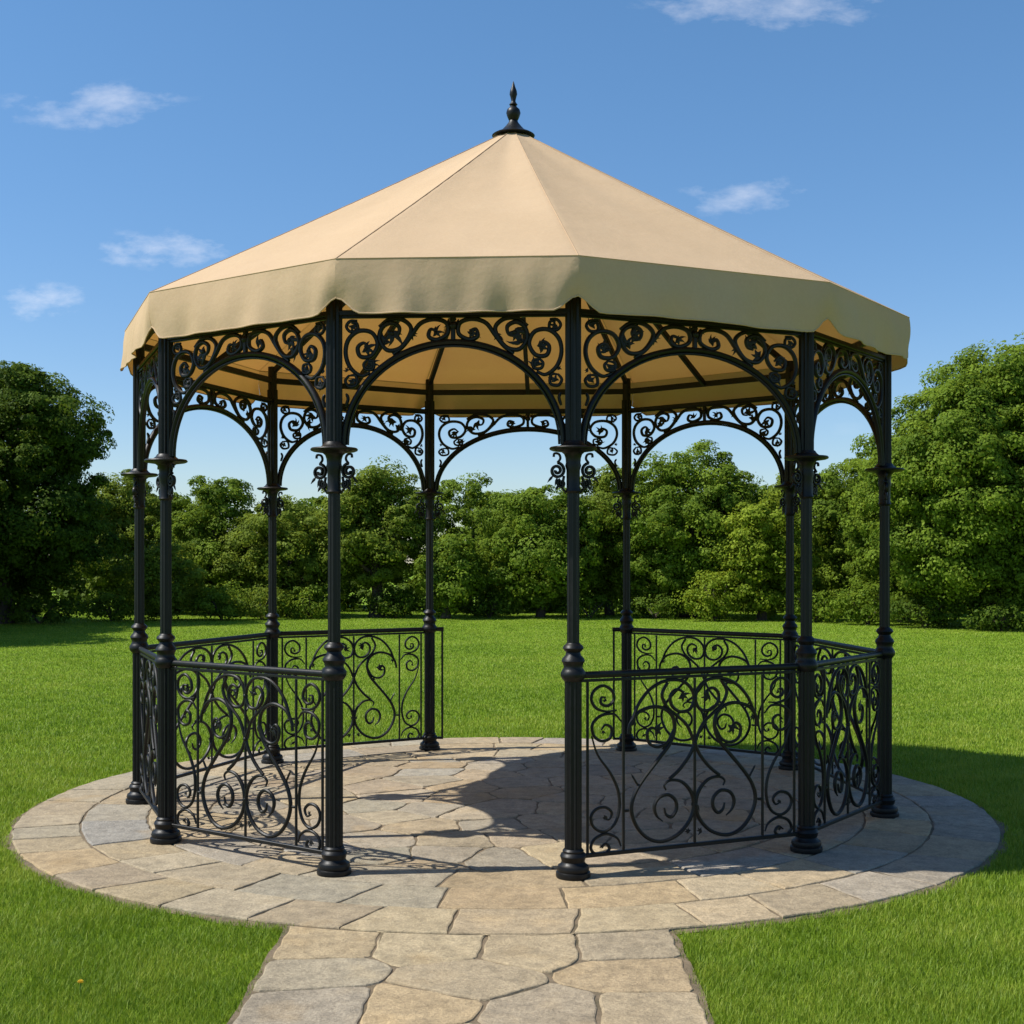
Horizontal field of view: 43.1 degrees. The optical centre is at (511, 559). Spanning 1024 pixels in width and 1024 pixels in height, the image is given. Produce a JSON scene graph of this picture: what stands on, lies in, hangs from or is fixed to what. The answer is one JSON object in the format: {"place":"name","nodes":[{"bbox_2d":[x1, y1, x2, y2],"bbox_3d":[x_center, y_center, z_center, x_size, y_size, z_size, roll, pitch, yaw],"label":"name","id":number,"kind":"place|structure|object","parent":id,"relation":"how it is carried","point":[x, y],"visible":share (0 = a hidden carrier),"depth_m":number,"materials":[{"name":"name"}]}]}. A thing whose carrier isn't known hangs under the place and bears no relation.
{"place":"outdoors","nodes":[
{"label":"outdoors","id":0,"kind":"place"},
{"bbox_2d":[227,925,713,1023],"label":"path","id":1,"kind":"structure","parent":0,"point":[308,975],"depth_m":5.17,"materials":[{"name":"stone"}]},
{"bbox_2d":[1,737,1007,935],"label":"patio","id":2,"kind":"structure","parent":0,"point":[458,836],"depth_m":7.56,"materials":[{"name":"stone"}]},
{"bbox_2d":[120,81,910,880],"bbox_3d":[-0.046,-0.884,9.174,5.313,5.121,4.986,0,0,0],"label":"gazebo","id":3,"kind":"object","parent":2,"relation":"on","point":[512,267],"visible":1,"depth_m":7.61,"materials":[{"name":"black paint"}]},
{"bbox_2d":[0,576,1023,1023],"bbox_3d":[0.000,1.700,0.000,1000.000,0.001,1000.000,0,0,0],"label":"lawn","id":4,"kind":"structure","parent":0,"point":[242,620],"depth_m":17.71,"materials":[{"name":"green plant"}]},
{"bbox_2d":[0,592,92,623],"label":"shrub","id":5,"kind":"object","parent":4,"relation":"on","point":[50,615],"visible":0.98,"depth_m":34.25,"materials":[{"name":"green plant"}]},
{"bbox_2d":[0,360,131,623],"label":"oak tree","id":6,"kind":"object","parent":4,"relation":"on","point":[46,457],"visible":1,"depth_m":33.68,"materials":[{"name":"green plant"}]},
{"bbox_2d":[77,586,133,620],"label":"shrub","id":7,"kind":"object","parent":4,"relation":"on","point":[120,607],"visible":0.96,"depth_m":35.83,"materials":[{"name":"green plant"}]},
{"bbox_2d":[70,469,178,601],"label":"tree","id":8,"kind":"object","parent":4,"relation":"on","point":[119,497],"visible":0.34,"depth_m":40.31,"materials":[{"name":"green plant"}]},
{"bbox_2d":[97,538,207,619],"bbox_3d":[-10.028,0.543,36.492,3.090,2.334,2.594,0,0,0],"label":"shrub","id":9,"kind":"object","parent":4,"relation":"on","point":[182,564],"visible":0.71,"depth_m":36.13,"materials":[{"name":"green plant"}]},
{"bbox_2d":[101,492,231,585],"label":"tree","id":10,"kind":"object","parent":4,"relation":"on","point":[186,496],"depth_m":46.40,"materials":[{"name":"green plant"}]},
{"bbox_2d":[152,474,263,614],"bbox_3d":[-9.256,-0.462,39.838,3.694,4.361,3.197,0,0,0],"label":"tree","id":11,"kind":"object","parent":4,"relation":"on","point":[198,520],"visible":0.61,"depth_m":39.35,"materials":[{"name":"green plant"}]},
{"bbox_2d":[185,579,256,619],"bbox_3d":[-8.138,1.129,36.475,1.849,1.171,1.714,0,0,0],"label":"shrub","id":12,"kind":"object","parent":4,"relation":"on","point":[224,605],"visible":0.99,"depth_m":36.19,"materials":[{"name":"green plant"}]},
{"bbox_2d":[231,584,294,618],"bbox_3d":[-7.148,1.176,36.964,1.968,1.081,1.742,0,0,0],"label":"shrub","id":13,"kind":"object","parent":4,"relation":"on","point":[261,612],"visible":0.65,"depth_m":36.79,"materials":[{"name":"green plant"}]},
{"bbox_2d":[211,494,355,616],"bbox_3d":[-6.658,-0.133,38.926,4.606,3.698,3.904,0,0,0],"label":"tree","id":14,"kind":"object","parent":4,"relation":"on","point":[295,521],"visible":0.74,"depth_m":38.19,"materials":[{"name":"green plant"}]},
{"bbox_2d":[277,579,345,618],"bbox_3d":[-5.855,1.131,37.455,2.001,1.170,1.761,0,0,0],"label":"shrub","id":15,"kind":"object","parent":4,"relation":"on","point":[303,610],"visible":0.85,"depth_m":37.35,"materials":[{"name":"green plant"}]},
{"bbox_2d":[266,495,395,603],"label":"tree","id":16,"kind":"object","parent":4,"relation":"on","point":[307,501],"depth_m":46.69,"materials":[{"name":"green plant"}]},
{"bbox_2d":[311,455,447,617],"bbox_3d":[-3.911,-0.690,38.638,4.051,4.803,3.503,0,0,0],"label":"tree","id":17,"kind":"object","parent":4,"relation":"on","point":[366,503],"visible":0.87,"depth_m":37.82,"materials":[{"name":"green plant"}]},
{"bbox_2d":[359,585,423,617],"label":"shrub","id":18,"kind":"object","parent":4,"relation":"on","point":[407,601],"visible":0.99,"depth_m":37.74,"materials":[{"name":"green plant"}]},
{"bbox_2d":[411,533,491,618],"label":"tree","id":19,"kind":"object","parent":4,"relation":"on","point":[455,585],"visible":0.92,"depth_m":37.08,"materials":[{"name":"green plant"}]},
{"bbox_2d":[422,470,508,612],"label":"tree","id":20,"kind":"object","parent":4,"relation":"on","point":[469,498],"visible":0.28,"depth_m":41.62,"materials":[{"name":"green plant"}]},
{"bbox_2d":[453,593,522,617],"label":"shrub","id":21,"kind":"object","parent":4,"relation":"on","point":[476,608],"visible":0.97,"depth_m":37.84,"materials":[{"name":"green plant"}]},
{"bbox_2d":[439,489,562,602],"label":"tree","id":22,"kind":"object","parent":4,"relation":"on","point":[466,529],"visible":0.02,"depth_m":46.37,"materials":[{"name":"green plant"}]},
{"bbox_2d":[14,546,1021,612],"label":"undergrowth","id":23,"kind":"object","parent":4,"relation":"on","point":[72,594],"visible":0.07,"depth_m":42.50,"materials":[{"name":"green plant"}]},
{"bbox_2d":[469,484,613,616],"bbox_3d":[0.897,-0.266,38.111,4.333,3.974,4.218,0,0,0],"label":"tree","id":24,"kind":"object","parent":4,"relation":"on","point":[522,563],"visible":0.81,"depth_m":37.62,"materials":[{"name":"green plant"}]},
{"bbox_2d":[552,590,622,617],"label":"shrub","id":25,"kind":"object","parent":4,"relation":"on","point":[596,602],"visible":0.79,"depth_m":37.95,"materials":[{"name":"green plant"}]},
{"bbox_2d":[562,464,655,614],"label":"tree","id":26,"kind":"object","parent":4,"relation":"on","point":[604,488],"visible":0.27,"depth_m":39.34,"materials":[{"name":"green plant"}]},
{"bbox_2d":[586,477,658,593],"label":"tree","id":27,"kind":"object","parent":4,"relation":"on","point":[639,499],"visible":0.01,"depth_m":46.30,"materials":[{"name":"green plant"}]},
{"bbox_2d":[616,593,692,618],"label":"shrub","id":28,"kind":"object","parent":4,"relation":"on","point":[653,610],"visible":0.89,"depth_m":37.26,"materials":[{"name":"green plant"}]},
{"bbox_2d":[600,439,765,616],"bbox_3d":[5.189,-0.935,38.404,4.950,5.365,5.219,0,0,35],"label":"tree","id":29,"kind":"object","parent":4,"relation":"on","point":[676,535],"visible":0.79,"depth_m":37.35,"materials":[{"name":"green plant"}]},
{"bbox_2d":[670,569,747,620],"bbox_3d":[5.498,0.973,35.989,2.038,1.474,1.763,0,0,27],"label":"shrub","id":30,"kind":"object","parent":4,"relation":"on","point":[714,605],"visible":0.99,"depth_m":35.79,"materials":[{"name":"green plant"}]},
{"bbox_2d":[705,490,830,620],"bbox_3d":[7.205,-0.140,36.562,3.563,3.722,2.650,0,0,0],"label":"tree","id":31,"kind":"object","parent":4,"relation":"on","point":[761,579],"visible":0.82,"depth_m":35.97,"materials":[{"name":"green plant"}]},
{"bbox_2d":[741,474,847,609],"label":"tree","id":32,"kind":"object","parent":4,"relation":"on","point":[778,482],"visible":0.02,"depth_m":41.85,"materials":[{"name":"green plant"}]},
{"bbox_2d":[780,589,849,621],"bbox_3d":[8.303,1.247,35.407,1.947,0.943,2.007,0,0,0],"label":"shrub","id":33,"kind":"object","parent":4,"relation":"on","point":[818,599],"visible":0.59,"depth_m":35.23,"materials":[{"name":"green plant"}]},
{"bbox_2d":[794,447,897,610],"bbox_3d":[10.600,-0.885,39.476,4.421,5.189,4.017,0,0,0],"label":"tree","id":34,"kind":"object","parent":4,"relation":"on","point":[829,503],"visible":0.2,"depth_m":38.95,"materials":[{"name":"green plant"}]},
{"bbox_2d":[818,577,912,624],"bbox_3d":[9.389,1.067,34.055,2.438,1.300,1.862,0,0,-18],"label":"shrub","id":35,"kind":"object","parent":4,"relation":"on","point":[857,613],"visible":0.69,"depth_m":33.76,"materials":[{"name":"green plant"}]},
{"bbox_2d":[837,446,932,621],"bbox_3d":[10.779,-0.785,35.450,3.563,4.990,3.465,0,0,20],"label":"tree","id":36,"kind":"object","parent":4,"relation":"on","point":[867,563],"visible":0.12,"depth_m":35.35,"materials":[{"name":"green plant"}]},
{"bbox_2d":[871,590,971,627],"bbox_3d":[10.238,1.228,32.415,2.360,0.984,1.852,0,0,0],"label":"shrub","id":37,"kind":"object","parent":4,"relation":"on","point":[933,617],"visible":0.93,"depth_m":32.21,"materials":[{"name":"green plant"}]},
{"bbox_2d":[848,332,1023,627],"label":"oak tree","id":38,"kind":"object","parent":4,"relation":"on","point":[957,505],"visible":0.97,"depth_m":31.15,"materials":[{"name":"green plant"}]},
{"bbox_2d":[962,598,1023,631],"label":"shrub","id":39,"kind":"object","parent":4,"relation":"on","point":[1014,619],"visible":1,"depth_m":30.75,"materials":[{"name":"green plant"}]},
{"bbox_2d":[0,0,1023,563],"label":"sky","id":40,"kind":"structure","parent":0,"point":[874,148],"materials":[{"name":"blue"}]},
{"bbox_2d":[734,484,816,518],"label":"tree","id":41,"kind":"object","parent":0,"point":[765,488],"depth_m":46.23,"materials":[{"name":"green plant"}]}
]}

